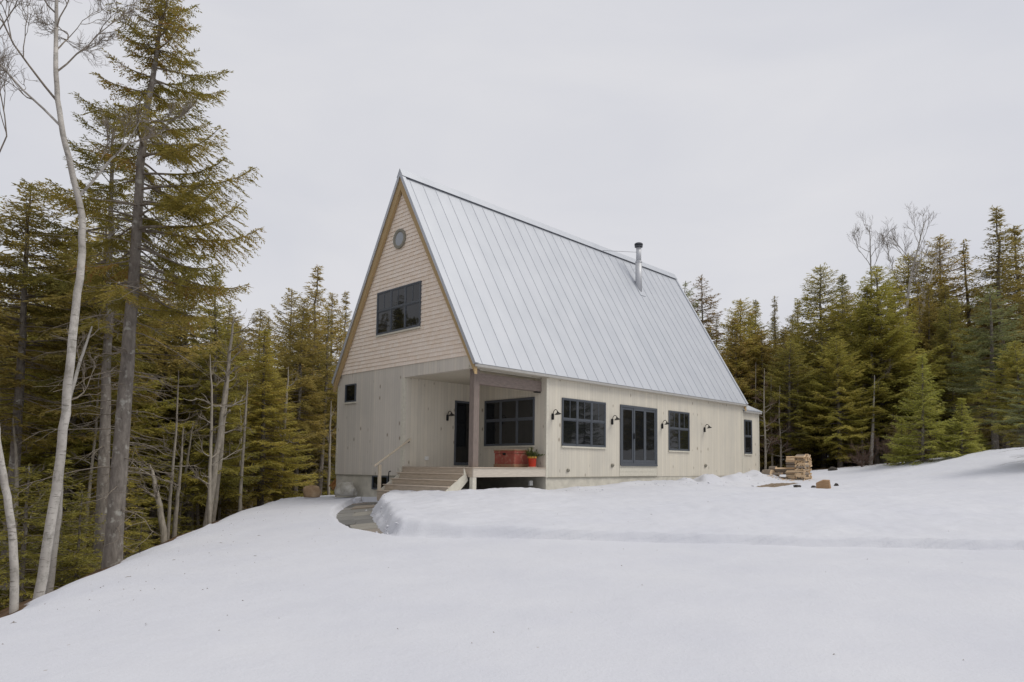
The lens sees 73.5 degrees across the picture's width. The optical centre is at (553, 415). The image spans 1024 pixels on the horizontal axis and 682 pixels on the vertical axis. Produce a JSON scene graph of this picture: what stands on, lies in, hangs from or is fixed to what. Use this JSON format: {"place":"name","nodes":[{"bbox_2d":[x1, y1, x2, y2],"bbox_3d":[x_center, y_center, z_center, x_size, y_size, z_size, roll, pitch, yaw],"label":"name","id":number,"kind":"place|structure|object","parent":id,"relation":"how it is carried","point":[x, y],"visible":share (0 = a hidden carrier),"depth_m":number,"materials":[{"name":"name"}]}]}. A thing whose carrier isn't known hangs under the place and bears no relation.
{"place":"outdoors","nodes":[
{"label":"outdoors","id":0,"kind":"place"},
{"bbox_2d":[0,447,1023,681],"bbox_3d":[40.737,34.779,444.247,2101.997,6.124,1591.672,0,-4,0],"label":"ground","id":1,"kind":"structure","parent":0,"point":[906,572],"depth_m":8.43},
{"bbox_2d":[0,411,54,547],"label":"dead tree","id":2,"kind":"object","parent":1,"relation":"on","point":[16,466],"visible":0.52,"depth_m":17.16,"materials":[{"name":"grey plant"}]},
{"bbox_2d":[0,212,56,551],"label":"spruce tree","id":3,"kind":"object","parent":1,"relation":"on","point":[5,364],"visible":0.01,"depth_m":24.71,"materials":[{"name":"green plant"}]},
{"bbox_2d":[0,467,64,609],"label":"fir sapling","id":4,"kind":"object","parent":1,"relation":"on","point":[2,510],"visible":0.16,"depth_m":14.31,"materials":[{"name":"green plant"}]},
{"bbox_2d":[0,0,78,613],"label":"birch tree","id":5,"kind":"object","parent":1,"relation":"on","point":[13,554],"visible":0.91,"depth_m":9.30,"materials":[{"name":"white plant"}]},
{"bbox_2d":[0,462,99,610],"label":"fir sapling","id":6,"kind":"object","parent":1,"relation":"on","point":[23,554],"visible":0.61,"depth_m":13.39,"materials":[{"name":"green wood"}]},
{"bbox_2d":[6,454,102,597],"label":"fir sapling","id":7,"kind":"object","parent":1,"relation":"on","point":[62,550],"visible":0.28,"depth_m":15.32,"materials":[{"name":"green wood"}]},
{"bbox_2d":[24,489,105,592],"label":"fir sapling","id":8,"kind":"object","parent":1,"relation":"on","point":[77,537],"visible":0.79,"depth_m":14.27,"materials":[{"name":"green wood"}]},
{"bbox_2d":[0,181,148,593],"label":"spruce tree","id":9,"kind":"object","parent":1,"relation":"on","point":[22,342],"visible":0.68,"depth_m":17.59,"materials":[{"name":"green plant"}]},
{"bbox_2d":[0,214,166,544],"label":"evergreen tree","id":10,"kind":"object","parent":1,"relation":"on","point":[101,235],"depth_m":26.66,"materials":[{"name":"green wood"}]},
{"bbox_2d":[0,217,171,552],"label":"spruce tree","id":11,"kind":"object","parent":1,"relation":"on","point":[6,446],"visible":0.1,"depth_m":21.06,"materials":[{"name":"green plant"}]},
{"bbox_2d":[37,462,134,574],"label":"fir sapling","id":12,"kind":"object","parent":1,"relation":"on","point":[93,504],"visible":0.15,"depth_m":18.73,"materials":[{"name":"green wood"}]},
{"bbox_2d":[45,307,130,593],"bbox_3d":[-8.215,0.633,11.976,0.990,5.296,0.982,-2,-5,35],"label":"birch tree","id":13,"kind":"object","parent":1,"relation":"on","point":[51,579],"visible":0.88,"depth_m":11.61,"materials":[{"name":"grey plant"}]},
{"bbox_2d":[0,99,177,569],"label":"spruce tree","id":14,"kind":"object","parent":1,"relation":"on","point":[103,454],"visible":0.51,"depth_m":17.12,"materials":[{"name":"green plant"}]},
{"bbox_2d":[63,367,115,575],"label":"dead tree","id":15,"kind":"object","parent":1,"relation":"on","point":[91,471],"visible":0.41,"depth_m":18.69,"materials":[{"name":"grey plant"}]},
{"bbox_2d":[0,0,197,599],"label":"birch tree","id":16,"kind":"object","parent":1,"relation":"on","point":[47,542],"visible":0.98,"depth_m":10.12,"materials":[{"name":"white plant"}]},
{"bbox_2d":[0,255,198,565],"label":"spruce tree","id":17,"kind":"object","parent":1,"relation":"on","point":[8,449],"visible":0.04,"depth_m":23.62,"materials":[{"name":"green plant"}]},
{"bbox_2d":[0,267,207,577],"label":"spruce tree","id":18,"kind":"object","parent":1,"relation":"on","point":[39,456],"visible":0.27,"depth_m":20.32,"materials":[{"name":"green plant"}]},
{"bbox_2d":[65,476,162,574],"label":"fir sapling","id":19,"kind":"object","parent":1,"relation":"on","point":[126,534],"visible":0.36,"depth_m":17.83,"materials":[{"name":"green plant"}]},
{"bbox_2d":[2,261,248,542],"bbox_3d":[-17.000,0.005,26.808,9.154,12.576,7.668,-1,-4,14],"label":"spruce tree","id":20,"kind":"object","parent":1,"relation":"on","point":[148,510],"depth_m":27.06,"materials":[{"name":"green plant"}]},
{"bbox_2d":[37,224,224,543],"bbox_3d":[-11.803,-0.443,19.210,4.339,10.184,3.647,0,-3,17],"label":"spruce tree","id":21,"kind":"object","parent":1,"relation":"on","point":[159,324],"visible":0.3,"depth_m":19.20,"materials":[{"name":"green plant"}]},
{"bbox_2d":[10,0,264,568],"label":"spruce tree","id":22,"kind":"object","parent":1,"relation":"on","point":[170,203],"visible":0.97,"depth_m":13.15,"materials":[{"name":"green plant"}]},
{"bbox_2d":[123,511,155,558],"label":"fir sapling","id":23,"kind":"object","parent":1,"relation":"on","point":[141,546],"visible":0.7,"depth_m":16.30,"materials":[{"name":"green wood"}]},
{"bbox_2d":[129,445,166,543],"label":"dead tree","id":24,"kind":"object","parent":1,"relation":"on","point":[162,524],"visible":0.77,"depth_m":18.79,"materials":[{"name":"grey plant"}]},
{"bbox_2d":[114,347,207,544],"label":"spruce tree","id":25,"kind":"object","parent":1,"relation":"on","point":[162,437],"visible":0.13,"depth_m":24.29,"materials":[{"name":"green plant"}]},
{"bbox_2d":[130,293,210,545],"bbox_3d":[-14.063,0.385,23.952,3.406,9.670,4.215,1,-4,4],"label":"spruce tree","id":26,"kind":"object","parent":1,"relation":"on","point":[154,515],"visible":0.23,"depth_m":23.82,"materials":[{"name":"green plant"}]},
{"bbox_2d":[144,467,202,548],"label":"fir sapling","id":27,"kind":"object","parent":1,"relation":"on","point":[182,525],"visible":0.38,"depth_m":21.79,"materials":[{"name":"green wood"}]},
{"bbox_2d":[148,368,203,539],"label":"dead tree","id":28,"kind":"object","parent":1,"relation":"on","point":[170,487],"visible":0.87,"depth_m":20.12,"materials":[{"name":"grey plant"}]},
{"bbox_2d":[145,415,215,537],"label":"dead tree","id":29,"kind":"object","parent":1,"relation":"on","point":[175,518],"visible":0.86,"depth_m":20.36,"materials":[{"name":"grey plant"}]},
{"bbox_2d":[159,360,218,531],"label":"dead tree","id":30,"kind":"object","parent":1,"relation":"on","point":[188,513],"visible":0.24,"depth_m":23.83,"materials":[{"name":"grey wood"}]},
{"bbox_2d":[162,418,215,534],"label":"dead tree","id":31,"kind":"object","parent":1,"relation":"on","point":[185,471],"visible":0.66,"depth_m":22.14,"materials":[{"name":"grey plant"}]},
{"bbox_2d":[138,289,264,530],"bbox_3d":[-13.738,-0.006,25.051,5.749,10.008,4.079,2,-6,-32],"label":"spruce tree","id":32,"kind":"object","parent":1,"relation":"on","point":[207,360],"visible":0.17,"depth_m":25.14,"materials":[{"name":"green plant"}]},
{"bbox_2d":[156,270,262,520],"bbox_3d":[-12.029,-0.419,23.718,4.422,9.432,3.646,-3,-5,38],"label":"fir tree","id":33,"kind":"object","parent":1,"relation":"on","point":[226,468],"visible":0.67,"depth_m":23.48,"materials":[{"name":"green wood"}]},
{"bbox_2d":[187,355,248,524],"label":"dead tree","id":34,"kind":"object","parent":1,"relation":"on","point":[209,487],"visible":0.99,"depth_m":19.68,"materials":[{"name":"grey plant"}]},
{"bbox_2d":[171,353,273,529],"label":"spruce tree","id":35,"kind":"object","parent":1,"relation":"on","point":[229,504],"visible":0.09,"depth_m":29.92,"materials":[{"name":"green plant"}]},
{"bbox_2d":[183,310,266,526],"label":"dead tree","id":36,"kind":"object","parent":1,"relation":"on","point":[222,414],"visible":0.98,"depth_m":20.96,"materials":[{"name":"grey plant"}]},
{"bbox_2d":[190,305,266,520],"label":"spruce tree","id":37,"kind":"object","parent":1,"relation":"on","point":[244,368],"visible":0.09,"depth_m":30.93,"materials":[{"name":"green plant"}]},
{"bbox_2d":[209,325,253,522],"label":"dead tree","id":38,"kind":"object","parent":1,"relation":"on","point":[215,504],"visible":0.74,"depth_m":22.39,"materials":[{"name":"grey plant"}]},
{"bbox_2d":[238,380,247,511],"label":"dead tree","id":39,"kind":"object","parent":1,"relation":"on","point":[241,474],"visible":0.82,"depth_m":22.90,"materials":[{"name":"grey plant"}]},
{"bbox_2d":[195,328,321,507],"bbox_3d":[-12.151,0.474,28.137,5.230,8.443,4.235,2,-4,-19],"label":"fir tree","id":40,"kind":"object","parent":1,"relation":"on","point":[263,460],"visible":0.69,"depth_m":28.21,"materials":[{"name":"green wood"}]},
{"bbox_2d":[205,308,316,513],"bbox_3d":[-14.362,0.448,32.663,5.220,11.469,4.218,-1,-6,22],"label":"spruce tree","id":41,"kind":"object","parent":1,"relation":"on","point":[256,331],"visible":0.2,"depth_m":33.06,"materials":[{"name":"green plant"}]},
{"bbox_2d":[260,367,300,500],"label":"dead tree","id":42,"kind":"object","parent":1,"relation":"on","point":[284,420],"visible":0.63,"depth_m":28.96,"materials":[{"name":"grey plant"}]},
{"bbox_2d":[254,288,311,443],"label":"spruce tree","id":43,"kind":"object","parent":1,"relation":"on","point":[291,310],"visible":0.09,"depth_m":43.34,"materials":[{"name":"green plant"}]},
{"bbox_2d":[265,298,334,502],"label":"spruce tree","id":44,"kind":"object","parent":1,"relation":"on","point":[305,426],"visible":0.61,"depth_m":35.98,"materials":[{"name":"green plant"}]},
{"bbox_2d":[264,311,336,496],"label":"evergreen tree","id":45,"kind":"object","parent":1,"relation":"on","point":[314,467],"visible":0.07,"depth_m":41.52,"materials":[{"name":"green wood"}]},
{"bbox_2d":[272,342,335,497],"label":"fir tree","id":46,"kind":"object","parent":1,"relation":"on","point":[325,476],"visible":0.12,"depth_m":41.22,"materials":[{"name":"green wood"}]},
{"bbox_2d":[303,485,320,497],"bbox_3d":[-8.636,2.713,24.461,0.628,0.428,0.522,2,-4,-17],"label":"boulder","id":47,"kind":"object","parent":1,"relation":"on","point":[311,491],"visible":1,"depth_m":24.27,"materials":[{"name":"beige stone"}]},
{"bbox_2d":[284,264,339,491],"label":"fir tree","id":48,"kind":"object","parent":1,"relation":"on","point":[316,294],"visible":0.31,"depth_m":41.51,"materials":[{"name":"green wood"}]},
{"bbox_2d":[290,310,337,495],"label":"spruce tree","id":49,"kind":"object","parent":1,"relation":"on","point":[322,459],"visible":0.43,"depth_m":37.84,"materials":[{"name":"green plant"}]},
{"bbox_2d":[313,292,347,489],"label":"spruce tree","id":50,"kind":"object","parent":1,"relation":"on","point":[337,330],"visible":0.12,"depth_m":47.42,"materials":[{"name":"green plant"}]},
{"bbox_2d":[326,404,336,494],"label":"dead tree","id":51,"kind":"object","parent":1,"relation":"on","point":[329,465],"visible":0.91,"depth_m":33.91,"materials":[{"name":"grey plant"}]},
{"bbox_2d":[331,290,351,482],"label":"fir tree","id":52,"kind":"object","parent":1,"relation":"on","point":[345,294],"visible":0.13,"depth_m":50.70,"materials":[{"name":"green wood"}]},
{"bbox_2d":[334,482,356,495],"bbox_3d":[-7.241,2.547,23.790,0.593,0.470,1.299,5,-6,-44],"label":"boulder","id":53,"kind":"object","parent":1,"relation":"on","point":[345,489],"visible":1,"depth_m":23.48,"materials":[{"name":"stone"}]},
{"bbox_2d":[336,502,382,533],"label":"path","id":54,"kind":"structure","parent":1,"relation":"on","point":[358,516],"depth_m":17.89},
{"bbox_2d":[329,168,761,500],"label":"house","id":55,"kind":"structure","parent":1,"relation":"on","point":[479,331],"depth_m":24.02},
{"bbox_2d":[344,383,356,403],"bbox_3d":[-7.334,-0.774,24.715,0.750,0.705,0.080,-3,-6,42],"label":"window","id":56,"kind":"structure","parent":55,"relation":"in","point":[350,389],"depth_m":24.72,"materials":[{"name":"glass"}]},
{"bbox_2d":[375,280,421,336],"bbox_3d":[-5.222,-3.537,22.968,2.540,1.555,0.080,-3,-6,42],"label":"window","id":57,"kind":"structure","parent":55,"relation":"in","point":[398,308],"depth_m":22.92,"materials":[{"name":"glass"}]},
{"bbox_2d":[393,229,405,248],"bbox_3d":[-5.219,-5.969,23.132,0.670,0.670,0.055,-3,-6,42],"label":"round window","id":58,"kind":"structure","parent":55,"relation":"in","point":[399,238],"depth_m":23.12,"materials":[{"name":"grey"}]},
{"bbox_2d":[454,400,468,464],"bbox_3d":[-3.174,0.635,24.314,0.040,2.275,0.900,-3,-6,42],"label":"entry door","id":59,"kind":"structure","parent":55,"relation":"in","point":[461,424],"depth_m":24.21,"materials":[{"name":"glass"}]},
{"bbox_2d":[483,397,534,447],"bbox_3d":[-1.547,0.270,23.512,2.510,1.665,0.080,-3,-6,42],"label":"window","id":60,"kind":"structure","parent":55,"relation":"in","point":[507,422],"depth_m":23.47,"materials":[{"name":"glass"}]},
{"bbox_2d":[493,450,528,466],"bbox_3d":[-1.408,1.430,22.664,1.020,0.571,0.690,-3,-6,42],"label":"chest","id":61,"kind":"object","parent":55,"relation":"on","point":[511,458],"visible":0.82,"depth_m":22.37,"materials":[{"name":"red paint"}]},
{"bbox_2d":[525,446,544,466],"bbox_3d":[-0.614,1.346,22.192,0.678,0.688,0.624,0,-4,0],"label":"potted plant","id":62,"kind":"object","parent":55,"relation":"on","point":[532,457],"visible":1,"depth_m":22.16,"materials":[{"name":"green plant"}]},
{"bbox_2d":[561,397,606,448],"bbox_3d":[1.062,0.305,23.731,0.080,1.670,2.390,-3,-6,42],"label":"window","id":63,"kind":"structure","parent":55,"relation":"in","point":[583,421],"depth_m":23.68,"materials":[{"name":"glass"}]},
{"bbox_2d":[620,404,657,465],"bbox_3d":[3.262,0.797,26.077,0.095,2.270,2.390,-3,-6,42],"label":"sliding door","id":64,"kind":"structure","parent":55,"relation":"in","point":[638,425],"depth_m":26.02,"materials":[{"name":"glass"}]},
{"bbox_2d":[668,410,689,451],"bbox_3d":[5.162,0.677,28.182,0.080,1.670,1.600,-3,-6,42],"label":"window","id":65,"kind":"structure","parent":55,"relation":"in","point":[679,426],"depth_m":28.14,"materials":[{"name":"glass"}]},
{"bbox_2d":[744,419,752,454],"bbox_3d":[9.295,1.059,32.750,0.080,1.685,0.800,-3,-6,42],"label":"window","id":66,"kind":"structure","parent":55,"relation":"in","point":[747,423],"depth_m":32.74,"materials":[{"name":"glass"}]},
{"bbox_2d":[689,274,725,354],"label":"spruce tree","id":67,"kind":"object","parent":1,"relation":"on","point":[710,319],"visible":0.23,"depth_m":50.28,"materials":[{"name":"green plant"}]},
{"bbox_2d":[715,297,782,442],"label":"spruce tree","id":68,"kind":"object","parent":1,"relation":"on","point":[741,318],"visible":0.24,"depth_m":46.75,"materials":[{"name":"green plant"}]},
{"bbox_2d":[734,300,771,442],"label":"fir tree","id":69,"kind":"object","parent":1,"relation":"on","point":[755,314],"visible":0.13,"depth_m":49.39,"materials":[{"name":"green wood"}]},
{"bbox_2d":[719,317,792,467],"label":"spruce tree","id":70,"kind":"object","parent":1,"relation":"on","point":[735,355],"visible":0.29,"depth_m":45.23,"materials":[{"name":"green plant"}]},
{"bbox_2d":[731,328,786,471],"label":"spruce tree","id":71,"kind":"object","parent":1,"relation":"on","point":[762,352],"visible":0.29,"depth_m":45.89,"materials":[{"name":"green plant"}]},
{"bbox_2d":[754,368,782,469],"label":"bare sapling","id":72,"kind":"object","parent":1,"relation":"on","point":[765,439],"visible":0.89,"depth_m":40.07,"materials":[{"name":"grey plant"}]},
{"bbox_2d":[759,389,793,467],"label":"bare sapling","id":73,"kind":"object","parent":1,"relation":"on","point":[779,433],"visible":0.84,"depth_m":40.96,"materials":[{"name":"grey plant"}]},
{"bbox_2d":[754,295,802,467],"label":"spruce tree","id":74,"kind":"object","parent":1,"relation":"on","point":[776,334],"visible":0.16,"depth_m":48.84,"materials":[{"name":"green plant"}]},
{"bbox_2d":[748,338,836,465],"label":"spruce tree","id":75,"kind":"object","parent":1,"relation":"on","point":[790,415],"visible":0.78,"depth_m":41.67,"materials":[{"name":"green plant"}]},
{"bbox_2d":[753,328,835,467],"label":"spruce tree","id":76,"kind":"object","parent":1,"relation":"on","point":[783,339],"visible":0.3,"depth_m":44.21,"materials":[{"name":"green plant"}]},
{"bbox_2d":[782,300,835,454],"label":"fir tree","id":77,"kind":"object","parent":1,"relation":"on","point":[796,317],"visible":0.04,"depth_m":50.42,"materials":[{"name":"green wood"}]},
{"bbox_2d":[775,263,859,467],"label":"spruce tree","id":78,"kind":"object","parent":1,"relation":"on","point":[824,328],"visible":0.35,"depth_m":46.08,"materials":[{"name":"green plant"}]},
{"bbox_2d":[790,335,886,467],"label":"spruce tree","id":79,"kind":"object","parent":1,"relation":"on","point":[839,432],"visible":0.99,"depth_m":40.70,"materials":[{"name":"green plant"}]},
{"bbox_2d":[814,273,862,466],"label":"fir tree","id":80,"kind":"object","parent":1,"relation":"on","point":[840,280],"visible":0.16,"depth_m":50.54,"materials":[{"name":"green wood"}]},
{"bbox_2d":[844,444,877,466],"bbox_3d":[16.698,2.088,37.421,1.836,1.671,1.412,-4,-6,45],"label":"brush","id":81,"kind":"object","parent":1,"relation":"on","point":[866,458],"visible":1,"depth_m":37.41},
{"bbox_2d":[846,212,893,288],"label":"birch tree","id":82,"kind":"object","parent":1,"relation":"on","point":[854,232],"visible":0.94,"depth_m":50.85,"materials":[{"name":"grey plant"}]},
{"bbox_2d":[829,284,919,463],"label":"fir tree","id":83,"kind":"object","parent":1,"relation":"on","point":[877,363],"visible":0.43,"depth_m":42.35,"materials":[{"name":"green wood"}]},
{"bbox_2d":[855,430,899,463],"bbox_3d":[17.700,1.709,36.388,2.256,2.009,2.460,2,-4,-19],"label":"brush","id":84,"kind":"object","parent":1,"relation":"on","point":[886,448],"visible":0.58,"depth_m":36.40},
{"bbox_2d":[868,358,892,464],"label":"birch tree","id":85,"kind":"object","parent":1,"relation":"on","point":[872,437],"visible":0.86,"depth_m":40.53,"materials":[{"name":"white plant"}]},
{"bbox_2d":[821,265,958,463],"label":"spruce tree","id":86,"kind":"object","parent":1,"relation":"on","point":[900,357],"visible":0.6,"depth_m":41.99,"materials":[{"name":"green plant"}]},
{"bbox_2d":[880,418,918,465],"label":"fir sapling","id":87,"kind":"object","parent":1,"relation":"on","point":[895,451],"visible":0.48,"depth_m":34.96,"materials":[{"name":"green wood"}]},
{"bbox_2d":[872,203,938,331],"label":"birch tree","id":88,"kind":"object","parent":1,"relation":"on","point":[892,260],"visible":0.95,"depth_m":49.09,"materials":[{"name":"white plant"}]},
{"bbox_2d":[877,250,962,459],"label":"spruce tree","id":89,"kind":"object","parent":1,"relation":"on","point":[911,304],"visible":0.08,"depth_m":50.68,"materials":[{"name":"green plant"}]},
{"bbox_2d":[882,354,962,464],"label":"fir sapling","id":90,"kind":"object","parent":1,"relation":"on","point":[913,440],"visible":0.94,"depth_m":33.44,"materials":[{"name":"green wood"}]},
{"bbox_2d":[903,282,948,458],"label":"spruce tree","id":91,"kind":"object","parent":1,"relation":"on","point":[918,302],"visible":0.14,"depth_m":46.51,"materials":[{"name":"green plant"}]},
{"bbox_2d":[902,238,954,459],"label":"birch tree","id":92,"kind":"object","parent":1,"relation":"on","point":[930,278],"visible":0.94,"depth_m":46.92,"materials":[{"name":"white plant"}]},
{"bbox_2d":[895,283,983,458],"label":"spruce tree","id":93,"kind":"object","parent":1,"relation":"on","point":[926,325],"visible":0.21,"depth_m":45.07,"materials":[{"name":"green plant"}]},
{"bbox_2d":[905,233,982,391],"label":"spruce tree","id":94,"kind":"object","parent":1,"relation":"on","point":[940,280],"visible":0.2,"depth_m":50.76,"materials":[{"name":"green plant"}]},
{"bbox_2d":[905,286,991,457],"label":"spruce tree","id":95,"kind":"object","parent":1,"relation":"on","point":[945,293],"visible":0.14,"depth_m":44.79,"materials":[{"name":"green plant"}]},
{"bbox_2d":[917,296,987,454],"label":"spruce tree","id":96,"kind":"object","parent":1,"relation":"on","point":[953,397],"visible":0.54,"depth_m":42.06,"materials":[{"name":"green plant"}]},
{"bbox_2d":[928,398,985,457],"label":"fir sapling","id":97,"kind":"object","parent":1,"relation":"on","point":[958,423],"visible":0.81,"depth_m":32.91,"materials":[{"name":"green wood"}]},
{"bbox_2d":[937,239,1004,352],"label":"spruce tree","id":98,"kind":"object","parent":1,"relation":"on","point":[968,309],"visible":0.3,"depth_m":50.55,"materials":[{"name":"green plant"}]},
{"bbox_2d":[940,286,1023,449],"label":"spruce tree","id":99,"kind":"object","parent":1,"relation":"on","point":[994,438],"visible":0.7,"depth_m":38.36,"materials":[{"name":"green plant"}]},
{"bbox_2d":[965,320,1016,450],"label":"spruce tree","id":100,"kind":"object","parent":1,"relation":"on","point":[1000,442],"visible":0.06,"depth_m":46.00,"materials":[{"name":"green plant"}]},
{"bbox_2d":[964,308,1022,447],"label":"fir tree","id":101,"kind":"object","parent":1,"relation":"on","point":[989,440],"visible":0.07,"depth_m":46.35,"materials":[{"name":"green wood"}]},
{"bbox_2d":[964,205,1023,448],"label":"fir tree","id":102,"kind":"object","parent":1,"relation":"on","point":[997,277],"visible":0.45,"depth_m":45.37,"materials":[{"name":"green wood"}]},
{"bbox_2d":[968,341,1023,446],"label":"spruce tree","id":103,"kind":"object","parent":1,"relation":"on","point":[1015,370],"visible":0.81,"depth_m":34.26,"materials":[{"name":"green plant"}]},
{"bbox_2d":[976,224,1023,448],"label":"spruce tree","id":104,"kind":"object","parent":1,"relation":"on","point":[1014,232],"visible":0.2,"depth_m":48.22,"materials":[{"name":"green plant"}]},
{"bbox_2d":[985,374,1023,464],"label":"spruce tree","id":105,"kind":"object","parent":1,"relation":"on","point":[1017,417],"visible":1,"depth_m":26.40,"materials":[{"name":"green plant"}]},
{"bbox_2d":[0,0,1023,459],"label":"sky","id":106,"kind":"structure","parent":0,"point":[742,143],"materials":[{"name":"white"}]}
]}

